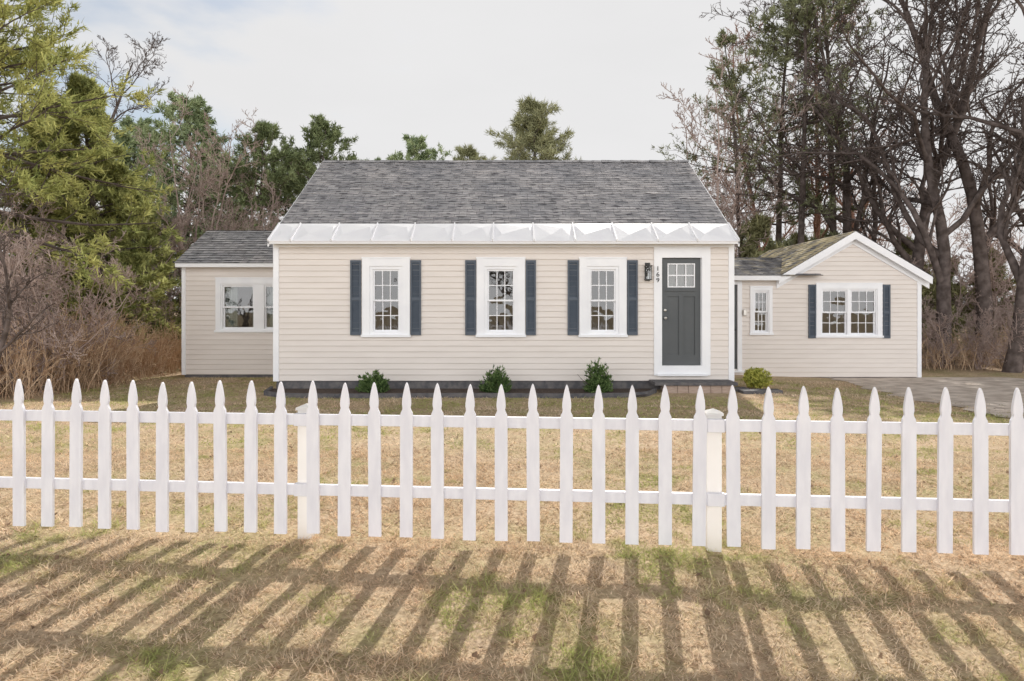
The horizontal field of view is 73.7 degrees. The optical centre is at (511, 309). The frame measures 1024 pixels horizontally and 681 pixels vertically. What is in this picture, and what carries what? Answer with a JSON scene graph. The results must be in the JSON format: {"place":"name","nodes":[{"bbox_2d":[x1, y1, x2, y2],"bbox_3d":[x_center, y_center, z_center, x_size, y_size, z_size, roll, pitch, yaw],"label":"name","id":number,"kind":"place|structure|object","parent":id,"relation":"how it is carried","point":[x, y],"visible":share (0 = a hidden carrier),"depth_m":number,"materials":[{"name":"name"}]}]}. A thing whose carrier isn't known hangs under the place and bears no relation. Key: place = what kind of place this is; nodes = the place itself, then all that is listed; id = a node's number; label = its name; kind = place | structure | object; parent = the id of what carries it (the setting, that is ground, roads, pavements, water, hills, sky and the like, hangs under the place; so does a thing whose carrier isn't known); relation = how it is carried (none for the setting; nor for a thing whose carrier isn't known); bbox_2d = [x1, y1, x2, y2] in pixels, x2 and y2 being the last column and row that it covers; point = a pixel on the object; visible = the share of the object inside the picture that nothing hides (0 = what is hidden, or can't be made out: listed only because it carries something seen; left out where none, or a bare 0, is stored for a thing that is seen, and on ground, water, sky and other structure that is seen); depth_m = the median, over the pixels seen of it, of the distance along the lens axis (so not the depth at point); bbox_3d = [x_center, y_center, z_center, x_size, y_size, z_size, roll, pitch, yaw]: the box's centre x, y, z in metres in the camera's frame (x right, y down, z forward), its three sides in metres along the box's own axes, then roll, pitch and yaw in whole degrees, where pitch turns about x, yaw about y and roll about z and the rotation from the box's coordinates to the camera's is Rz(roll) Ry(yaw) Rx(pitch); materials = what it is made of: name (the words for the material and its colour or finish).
{"place":"outdoors","nodes":[
{"label":"outdoors","id":0,"kind":"place"},
{"bbox_2d":[0,312,1023,680],"bbox_3d":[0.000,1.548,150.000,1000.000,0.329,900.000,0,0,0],"label":"ground","id":1,"kind":"structure","parent":0,"point":[484,642],"depth_m":3.63,"materials":[{"name":"brown plant"}]},
{"bbox_2d":[0,177,59,358],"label":"leaning bare tree","id":2,"kind":"object","parent":1,"relation":"on","point":[7,319],"visible":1,"depth_m":10.83,"materials":[{"name":"brown plant"}]},
{"bbox_2d":[0,0,85,253],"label":"pine tree","id":3,"kind":"object","parent":1,"relation":"on","point":[8,73],"visible":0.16,"depth_m":17.97,"materials":[{"name":"green plant"}]},
{"bbox_2d":[0,93,149,342],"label":"conifer tree","id":4,"kind":"object","parent":1,"relation":"on","point":[28,212],"visible":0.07,"depth_m":19.15,"materials":[{"name":"green plant"}]},
{"bbox_2d":[1,32,169,230],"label":"bare tree","id":5,"kind":"object","parent":1,"relation":"on","point":[152,44],"visible":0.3,"depth_m":34.40,"materials":[{"name":"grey plant"}]},
{"bbox_2d":[0,188,181,392],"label":"bare shrubs","id":6,"kind":"object","parent":1,"relation":"on","point":[14,266],"visible":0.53,"depth_m":13.83,"materials":[{"name":"brown plant"}]},
{"bbox_2d":[0,297,181,399],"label":"dry brush","id":7,"kind":"object","parent":1,"relation":"on","point":[138,359],"visible":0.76,"depth_m":14.19,"materials":[{"name":"brown plant"}]},
{"bbox_2d":[0,0,184,290],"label":"pine tree","id":8,"kind":"object","parent":1,"relation":"on","point":[38,54],"visible":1,"depth_m":14.51,"materials":[{"name":"green plant"}]},
{"bbox_2d":[3,70,181,374],"bbox_3d":[-11.397,-2.046,18.889,5.729,9.181,5.540,0,0,5],"label":"conifer tree","id":9,"kind":"object","parent":1,"relation":"on","point":[114,206],"visible":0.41,"depth_m":18.61,"materials":[{"name":"green plant"}]},
{"bbox_2d":[88,114,191,278],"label":"pine tree","id":10,"kind":"object","parent":1,"relation":"on","point":[127,121],"visible":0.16,"depth_m":33.38,"materials":[{"name":"green plant"}]},
{"bbox_2d":[109,172,185,327],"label":"conifer tree","id":11,"kind":"object","parent":1,"relation":"on","point":[159,256],"visible":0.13,"depth_m":23.57,"materials":[{"name":"green plant"}]},
{"bbox_2d":[87,112,262,319],"bbox_3d":[-13.003,-2.690,25.103,7.789,9.271,5.274,0,0,8],"label":"bare tree","id":12,"kind":"object","parent":1,"relation":"on","point":[177,246],"visible":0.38,"depth_m":24.57,"materials":[{"name":"brown plant"}]},
{"bbox_2d":[120,91,256,281],"bbox_3d":[-14.089,-3.793,29.952,5.767,11.374,6.194,0,0,0],"label":"pine tree","id":13,"kind":"object","parent":1,"relation":"on","point":[195,120],"visible":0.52,"depth_m":28.96,"materials":[{"name":"green plant"}]},
{"bbox_2d":[132,81,291,298],"bbox_3d":[-10.601,-3.123,26.234,5.802,10.198,8.568,0,0,33],"label":"bare tree","id":14,"kind":"object","parent":1,"relation":"on","point":[225,226],"visible":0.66,"depth_m":24.99,"materials":[{"name":"brown plant"}]},
{"bbox_2d":[179,161,266,249],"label":"tree","id":15,"kind":"object","parent":1,"relation":"on","point":[226,194],"visible":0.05,"depth_m":35.80,"materials":[{"name":"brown plant"}]},
{"bbox_2d":[185,374,272,377],"bbox_3d":[-6.200,1.760,17.460,2.960,0.479,2.880,0,0,0],"label":"foundation","id":16,"kind":"object","parent":1,"relation":"on","point":[228,375],"visible":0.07,"depth_m":16.02,"materials":[{"name":"concrete"}]},
{"bbox_2d":[186,267,272,373],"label":"siding left wing","id":17,"kind":"structure","parent":16,"relation":"on","point":[209,350],"depth_m":15.99,"materials":[{"name":"beige wood"}]},
{"bbox_2d":[174,230,272,262],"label":"roof left wing","id":18,"kind":"structure","parent":17,"relation":"on","point":[229,246],"depth_m":16.52,"materials":[{"name":"grey"}]},
{"bbox_2d":[175,263,272,374],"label":"house trim","id":19,"kind":"structure","parent":17,"relation":"attached to","point":[183,265],"depth_m":15.97,"materials":[{"name":"white wood"}]},
{"bbox_2d":[214,277,272,331],"bbox_3d":[-5.926,-0.107,16.088,2.060,1.286,0.313,0,0,0],"label":"window","id":20,"kind":"structure","parent":17,"relation":"attached to","point":[226,318],"depth_m":15.99,"materials":[{"name":"white glass"}]},
{"bbox_2d":[238,287,266,326],"bbox_3d":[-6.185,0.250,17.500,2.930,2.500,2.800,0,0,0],"label":"window glass","id":21,"kind":"object","parent":20,"relation":"in","point":[245,298],"visible":0.08,"depth_m":18.50,"materials":[{"name":"clear glass"}]},
{"bbox_2d":[174,108,317,230],"bbox_3d":[-12.536,-3.546,32.461,6.329,11.126,9.347,0,0,-25],"label":"bare tree","id":22,"kind":"object","parent":1,"relation":"on","point":[254,190],"visible":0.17,"depth_m":30.26,"materials":[{"name":"brown plant"}]},
{"bbox_2d":[214,118,311,229],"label":"pine tree","id":23,"kind":"object","parent":1,"relation":"on","point":[276,176],"visible":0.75,"depth_m":29.96,"materials":[{"name":"green plant"}]},
{"bbox_2d":[229,143,308,223],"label":"pine tree","id":24,"kind":"object","parent":1,"relation":"on","point":[270,167],"visible":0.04,"depth_m":35.85,"materials":[{"name":"green plant"}]},
{"bbox_2d":[258,113,357,223],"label":"pine tree","id":25,"kind":"object","parent":1,"relation":"on","point":[321,133],"visible":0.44,"depth_m":32.00,"materials":[{"name":"green plant"}]},
{"bbox_2d":[385,133,452,159],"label":"pine tree","id":26,"kind":"object","parent":1,"relation":"on","point":[413,144],"visible":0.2,"depth_m":39.43,"materials":[{"name":"green plant"}]},
{"bbox_2d":[264,386,656,397],"bbox_3d":[-0.995,1.569,12.882,7.550,0.123,1.244,0,0,0],"label":"bed edging","id":27,"kind":"object","parent":1,"relation":"on","point":[267,392],"visible":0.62,"depth_m":12.30,"materials":[{"name":"stone"}]},
{"bbox_2d":[270,389,650,395],"bbox_3d":[-1.000,1.562,12.928,7.495,0.009,1.155,0,0,0],"label":"mulch bed","id":28,"kind":"object","parent":1,"relation":"on","point":[452,390],"visible":0.42,"depth_m":13.03,"materials":[{"name":"brown soil"}]},
{"bbox_2d":[354,370,389,392],"bbox_3d":[-2.685,1.383,13.049,0.688,0.508,0.715,0,0,0],"label":"rhododendron shrub","id":29,"kind":"object","parent":28,"relation":"on","point":[366,383],"visible":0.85,"depth_m":12.95,"materials":[{"name":"green plant"}]},
{"bbox_2d":[478,364,511,392],"bbox_3d":[-0.323,1.332,12.941,0.713,0.612,0.738,0,0,0],"label":"rhododendron shrub","id":30,"kind":"object","parent":28,"relation":"on","point":[495,379],"visible":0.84,"depth_m":12.93,"materials":[{"name":"green plant"}]},
{"bbox_2d":[577,357,613,392],"bbox_3d":[1.598,1.256,12.996,0.653,0.736,0.648,0,0,22],"label":"rhododendron shrub","id":31,"kind":"object","parent":28,"relation":"on","point":[600,377],"visible":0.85,"depth_m":12.93,"materials":[{"name":"green plant"}]},
{"bbox_2d":[276,381,660,389],"bbox_3d":[-0.165,1.710,17.200,9.070,0.579,7.160,0,0,0],"label":"foundation","id":32,"kind":"object","parent":1,"relation":"on","point":[463,384],"visible":0.14,"depth_m":13.62,"materials":[{"name":"concrete"}]},
{"bbox_2d":[375,271,613,329],"bbox_3d":[-0.165,0.110,17.250,9.010,2.620,7.100,0,0,0],"label":"interior","id":33,"kind":"object","parent":32,"relation":"on","point":[496,293],"visible":0.18,"depth_m":17.00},
{"bbox_2d":[268,241,738,380],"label":"trim boards","id":34,"kind":"object","parent":32,"relation":"on","point":[276,246],"depth_m":13.56,"materials":[{"name":"white wood"}]},
{"bbox_2d":[267,222,739,242],"bbox_3d":[-0.165,-1.543,13.631,9.204,0.478,0.694,0,0,0],"label":"metal eave band","id":35,"kind":"object","parent":34,"relation":"on","point":[503,233],"visible":1,"depth_m":13.55,"materials":[{"name":"white metal"}]},
{"bbox_2d":[654,247,710,375],"bbox_3d":[3.384,0.037,13.620,1.119,2.555,0.240,0,0,0],"label":"door casing","id":36,"kind":"object","parent":34,"relation":"attached to","point":[704,255],"depth_m":13.56,"materials":[{"name":"white wood"}]},
{"bbox_2d":[662,258,700,364],"bbox_3d":[3.377,0.043,13.649,0.768,2.135,0.097,0,0,0],"label":"front door","id":37,"kind":"structure","parent":36,"relation":"attached to","point":[681,305],"depth_m":13.62,"materials":[{"name":"paint"}]},
{"bbox_2d":[279,247,728,380],"bbox_3d":[-0.165,-1.092,17.200,9.152,5.024,7.242,0,0,0],"label":"siding","id":38,"kind":"object","parent":32,"relation":"on","point":[318,341],"visible":0.62,"depth_m":13.59,"materials":[{"name":"plastic"}]},
{"bbox_2d":[350,260,360,334],"bbox_3d":[-3.107,-0.235,13.572,0.215,1.490,0.033,0,0,0],"label":"shutter","id":39,"kind":"object","parent":38,"relation":"attached to","point":[355,293],"visible":1,"depth_m":13.56,"materials":[{"name":"wood"}]},
{"bbox_2d":[361,257,410,336],"bbox_3d":[-2.505,-0.245,13.626,0.990,1.590,0.188,0,0,0],"label":"window","id":40,"kind":"structure","parent":38,"relation":"attached to","point":[372,265],"depth_m":13.56,"materials":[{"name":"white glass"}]},
{"bbox_2d":[410,260,420,334],"bbox_3d":[-1.913,-0.235,13.572,0.208,1.490,0.033,0,0,0],"label":"shutter","id":41,"kind":"object","parent":40,"relation":"attached to","point":[415,293],"visible":1,"depth_m":13.56,"materials":[{"name":"wood"}]},
{"bbox_2d":[476,257,525,336],"bbox_3d":[-0.221,-0.245,13.626,1.003,1.590,0.188,0,0,0],"label":"window","id":42,"kind":"structure","parent":38,"relation":"attached to","point":[486,265],"depth_m":13.56,"materials":[{"name":"white wood"}]},
{"bbox_2d":[465,260,475,334],"bbox_3d":[-0.823,-0.235,13.572,0.215,1.490,0.033,0,0,0],"label":"shutter","id":43,"kind":"object","parent":42,"relation":"attached to","point":[470,293],"visible":1,"depth_m":13.56,"materials":[{"name":"wood"}]},
{"bbox_2d":[526,260,535,334],"bbox_3d":[0.374,-0.235,13.572,0.202,1.490,0.033,0,0,0],"label":"shutter","id":44,"kind":"object","parent":42,"relation":"attached to","point":[530,293],"visible":1,"depth_m":13.56,"materials":[{"name":"wood"}]},
{"bbox_2d":[280,160,727,223],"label":"roof","id":45,"kind":"structure","parent":38,"relation":"attached to","point":[504,191],"depth_m":15.36,"materials":[{"name":"grey"}]},
{"bbox_2d":[267,164,320,245],"bbox_3d":[-4.763,-2.480,17.200,0.025,2.500,7.740,0,0,0],"label":"rake board","id":46,"kind":"object","parent":45,"relation":"attached to","point":[268,244],"visible":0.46,"depth_m":14.97,"materials":[{"name":"white wood"}]},
{"bbox_2d":[689,163,739,245],"bbox_3d":[4.433,-2.480,17.200,0.025,2.500,7.740,0,0,0],"label":"rake board","id":47,"kind":"object","parent":45,"relation":"attached to","point":[715,203],"visible":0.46,"depth_m":15.04,"materials":[{"name":"white wood"}]},
{"bbox_2d":[578,257,627,336],"bbox_3d":[1.809,-0.245,13.626,0.977,1.590,0.188,0,0,0],"label":"window","id":48,"kind":"structure","parent":38,"relation":"attached to","point":[616,265],"depth_m":13.56,"materials":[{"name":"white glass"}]},
{"bbox_2d":[568,260,578,334],"bbox_3d":[1.217,-0.235,13.572,0.221,1.490,0.033,0,0,0],"label":"shutter","id":49,"kind":"object","parent":48,"relation":"attached to","point":[573,293],"visible":1,"depth_m":13.56,"materials":[{"name":"wood"}]},
{"bbox_2d":[627,260,637,334],"bbox_3d":[2.395,-0.235,13.572,0.208,1.490,0.033,0,0,0],"label":"shutter","id":50,"kind":"object","parent":48,"relation":"attached to","point":[632,293],"visible":1,"depth_m":13.56,"materials":[{"name":"wood"}]},
{"bbox_2d":[644,263,651,280],"bbox_3d":[2.694,-0.750,13.512,0.136,0.360,0.140,0,0,0],"label":"wall lantern","id":51,"kind":"object","parent":38,"relation":"attached to","point":[648,271],"depth_m":13.57,"materials":[{"name":"black metal"}]},
{"bbox_2d":[451,144,496,160],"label":"pine tree","id":52,"kind":"object","parent":1,"relation":"on","point":[470,152],"visible":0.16,"depth_m":42.30,"materials":[{"name":"green plant"}]},
{"bbox_2d":[0,378,1023,554],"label":"picket fence","id":53,"kind":"object","parent":1,"relation":"on","point":[707,498],"visible":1,"depth_m":3.99,"materials":[{"name":"paint"}]},
{"bbox_2d":[1,383,1023,680],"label":"fallen leaves","id":54,"kind":"object","parent":1,"relation":"on","point":[707,611],"visible":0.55,"depth_m":3.78,"materials":[{"name":"brown plant"}]},
{"bbox_2d":[8,177,1023,306],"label":"distant treeline","id":55,"kind":"object","parent":1,"relation":"on","point":[771,241],"visible":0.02,"depth_m":52.23,"materials":[{"name":"brown plant"}]},
{"bbox_2d":[485,95,581,159],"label":"pine tree","id":56,"kind":"object","parent":1,"relation":"on","point":[532,121],"visible":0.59,"depth_m":33.47,"materials":[{"name":"green plant"}]},
{"bbox_2d":[498,116,576,159],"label":"pine tree","id":57,"kind":"object","parent":1,"relation":"on","point":[536,143],"visible":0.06,"depth_m":35.14,"materials":[{"name":"green plant"}]},
{"bbox_2d":[649,379,737,392],"bbox_3d":[3.510,1.595,13.275,1.580,0.410,0.590,0,0,0],"label":"door step","id":58,"kind":"object","parent":1,"relation":"on","point":[693,385],"depth_m":13.03,"materials":[{"name":"stone"}]},
{"bbox_2d":[651,28,816,256],"bbox_3d":[8.590,-4.545,26.693,6.153,13.015,5.451,0,0,18],"label":"pine tree","id":59,"kind":"object","parent":1,"relation":"on","point":[742,68],"visible":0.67,"depth_m":26.61,"materials":[{"name":"green plant"}]},
{"bbox_2d":[656,29,830,256],"bbox_3d":[9.030,-4.097,27.287,7.120,12.516,10.515,0,0,33],"label":"bare tree","id":60,"kind":"object","parent":1,"relation":"on","point":[725,200],"visible":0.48,"depth_m":25.21,"materials":[{"name":"brown plant"}]},
{"bbox_2d":[742,367,772,388],"bbox_3d":[4.971,1.387,13.930,0.658,0.472,0.621,0,0,0],"label":"boxwood shrub","id":61,"kind":"object","parent":1,"relation":"on","point":[756,378],"visible":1,"depth_m":13.78,"materials":[{"name":"green plant"}]},
{"bbox_2d":[734,387,782,393],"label":"paver stones","id":62,"kind":"object","parent":1,"relation":"on","point":[743,390],"visible":0.62,"depth_m":13.15,"materials":[{"name":"grey stone"}]},
{"bbox_2d":[706,20,812,250],"bbox_3d":[12.111,-6.034,33.016,5.468,16.168,6.367,0,0,8],"label":"bare tree","id":63,"kind":"object","parent":1,"relation":"on","point":[737,116],"visible":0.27,"depth_m":33.09,"materials":[{"name":"brown plant"}]},
{"bbox_2d":[735,212,785,257],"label":"young pine","id":64,"kind":"object","parent":1,"relation":"on","point":[758,226],"visible":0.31,"depth_m":25.45,"materials":[{"name":"green plant"}]},
{"bbox_2d":[788,231,809,244],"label":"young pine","id":65,"kind":"object","parent":1,"relation":"on","point":[806,237],"visible":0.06,"depth_m":27.50,"materials":[{"name":"green plant"}]},
{"bbox_2d":[712,0,896,251],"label":"pine tree","id":66,"kind":"object","parent":1,"relation":"on","point":[756,54],"visible":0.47,"depth_m":28.44,"materials":[{"name":"green plant"}]},
{"bbox_2d":[710,0,905,246],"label":"pine tree","id":67,"kind":"object","parent":1,"relation":"on","point":[807,5],"visible":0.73,"depth_m":26.03,"materials":[{"name":"green plant"}]},
{"bbox_2d":[735,0,890,240],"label":"tree","id":68,"kind":"object","parent":1,"relation":"on","point":[817,222],"visible":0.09,"depth_m":30.38,"materials":[{"name":"brown plant"}]},
{"bbox_2d":[736,0,907,238],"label":"pine tree","id":69,"kind":"object","parent":1,"relation":"on","point":[847,9],"visible":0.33,"depth_m":27.86,"materials":[{"name":"green plant"}]},
{"bbox_2d":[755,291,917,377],"bbox_3d":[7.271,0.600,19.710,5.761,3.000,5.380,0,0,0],"label":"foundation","id":70,"kind":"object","parent":1,"relation":"on","point":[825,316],"visible":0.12,"depth_m":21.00,"materials":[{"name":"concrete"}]},
{"bbox_2d":[734,244,916,376],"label":"siding right wing","id":71,"kind":"structure","parent":70,"relation":"on","point":[789,348],"depth_m":16.99,"materials":[{"name":"beige"}]},
{"bbox_2d":[749,286,773,334],"bbox_3d":[6.198,0.026,17.026,0.593,1.218,0.188,0,0,0],"label":"window","id":72,"kind":"structure","parent":71,"relation":"attached to","point":[768,291],"depth_m":16.96,"materials":[{"name":"white wood"}]},
{"bbox_2d":[734,231,932,376],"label":"house trim","id":73,"kind":"structure","parent":71,"relation":"attached to","point":[891,259],"depth_m":16.83,"materials":[{"name":"white wood"}]},
{"bbox_2d":[734,281,743,371],"bbox_3d":[5.339,0.430,16.980,0.838,2.260,0.160,0,0,0],"label":"side door","id":74,"kind":"structure","parent":73,"relation":"attached to","point":[738,325],"depth_m":16.96,"materials":[{"name":"paint"}]},
{"bbox_2d":[734,231,933,276],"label":"roof right wing","id":75,"kind":"structure","parent":71,"relation":"on","point":[778,261],"depth_m":17.99,"materials":[{"name":"grey"}]},
{"bbox_2d":[816,283,883,337],"bbox_3d":[8.386,0.018,17.026,1.683,1.364,0.188,0,0,0],"label":"window","id":76,"kind":"structure","parent":71,"relation":"attached to","point":[875,288],"depth_m":16.98,"materials":[{"name":"white wood"}]},
{"bbox_2d":[808,285,815,337],"bbox_3d":[7.461,0.049,16.971,0.184,1.334,0.033,0,0,0],"label":"shutter","id":77,"kind":"object","parent":76,"relation":"attached to","point":[811,311],"visible":1,"depth_m":16.97,"materials":[{"name":"wood"}]},
{"bbox_2d":[883,285,890,337],"bbox_3d":[9.313,0.049,16.971,0.179,1.334,0.033,0,0,0],"label":"shutter","id":78,"kind":"object","parent":76,"relation":"attached to","point":[886,311],"visible":1,"depth_m":16.96,"materials":[{"name":"wood"}]},
{"bbox_2d":[784,0,926,247],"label":"bare tree","id":79,"kind":"object","parent":1,"relation":"on","point":[854,217],"visible":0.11,"depth_m":31.07,"materials":[{"name":"brown plant"}]},
{"bbox_2d":[701,0,1023,241],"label":"bare tree","id":80,"kind":"object","parent":1,"relation":"on","point":[847,226],"visible":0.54,"depth_m":26.05,"materials":[{"name":"brown plant"}]},
{"bbox_2d":[762,0,1023,364],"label":"bare tree","id":81,"kind":"object","parent":1,"relation":"on","point":[940,258],"visible":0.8,"depth_m":21.56,"materials":[{"name":"brown plant"}]},
{"bbox_2d":[774,0,1021,268],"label":"bare tree","id":82,"kind":"object","parent":1,"relation":"on","point":[916,247],"visible":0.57,"depth_m":23.61,"materials":[{"name":"brown plant"}]},
{"bbox_2d":[817,0,1023,372],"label":"bare tree","id":83,"kind":"object","parent":1,"relation":"on","point":[1014,358],"visible":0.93,"depth_m":19.29,"materials":[{"name":"brown plant"}]},
{"bbox_2d":[893,234,961,344],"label":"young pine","id":84,"kind":"object","parent":1,"relation":"on","point":[907,249],"visible":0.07,"depth_m":28.80,"materials":[{"name":"plant"}]},
{"bbox_2d":[848,0,1023,358],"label":"bare tree","id":85,"kind":"object","parent":1,"relation":"on","point":[979,237],"visible":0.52,"depth_m":22.82,"materials":[{"name":"brown plant"}]},
{"bbox_2d":[859,203,1023,371],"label":"bare shrubs","id":86,"kind":"object","parent":1,"relation":"on","point":[996,321],"visible":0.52,"depth_m":20.18,"materials":[{"name":"brown plant"}]},
{"bbox_2d":[922,257,975,358],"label":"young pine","id":87,"kind":"object","parent":1,"relation":"on","point":[954,286],"visible":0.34,"depth_m":23.67,"materials":[{"name":"brown plant"}]},
{"bbox_2d":[922,318,1008,370],"bbox_3d":[15.452,0.863,21.827,10.378,1.906,7.207,0,0,0],"label":"dry brush","id":88,"kind":"object","parent":1,"relation":"on","point":[947,358],"visible":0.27,"depth_m":19.85,"materials":[{"name":"brown plant"}]},
{"bbox_2d":[943,37,1023,255],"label":"bare tree","id":89,"kind":"object","parent":1,"relation":"on","point":[1020,215],"visible":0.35,"depth_m":26.54,"materials":[{"name":"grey plant"}]},
{"bbox_2d":[956,247,1016,355],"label":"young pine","id":90,"kind":"object","parent":1,"relation":"on","point":[1013,281],"visible":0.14,"depth_m":24.75,"materials":[{"name":"plant"}]},
{"bbox_2d":[0,0,1023,307],"label":"sky","id":91,"kind":"structure","parent":0,"point":[448,72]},
{"bbox_2d":[823,377,1023,417],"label":"driveway","id":92,"kind":"structure","parent":0,"point":[996,390],"depth_m":14.59,"materials":[{"name":"asphalt"}]}
]}

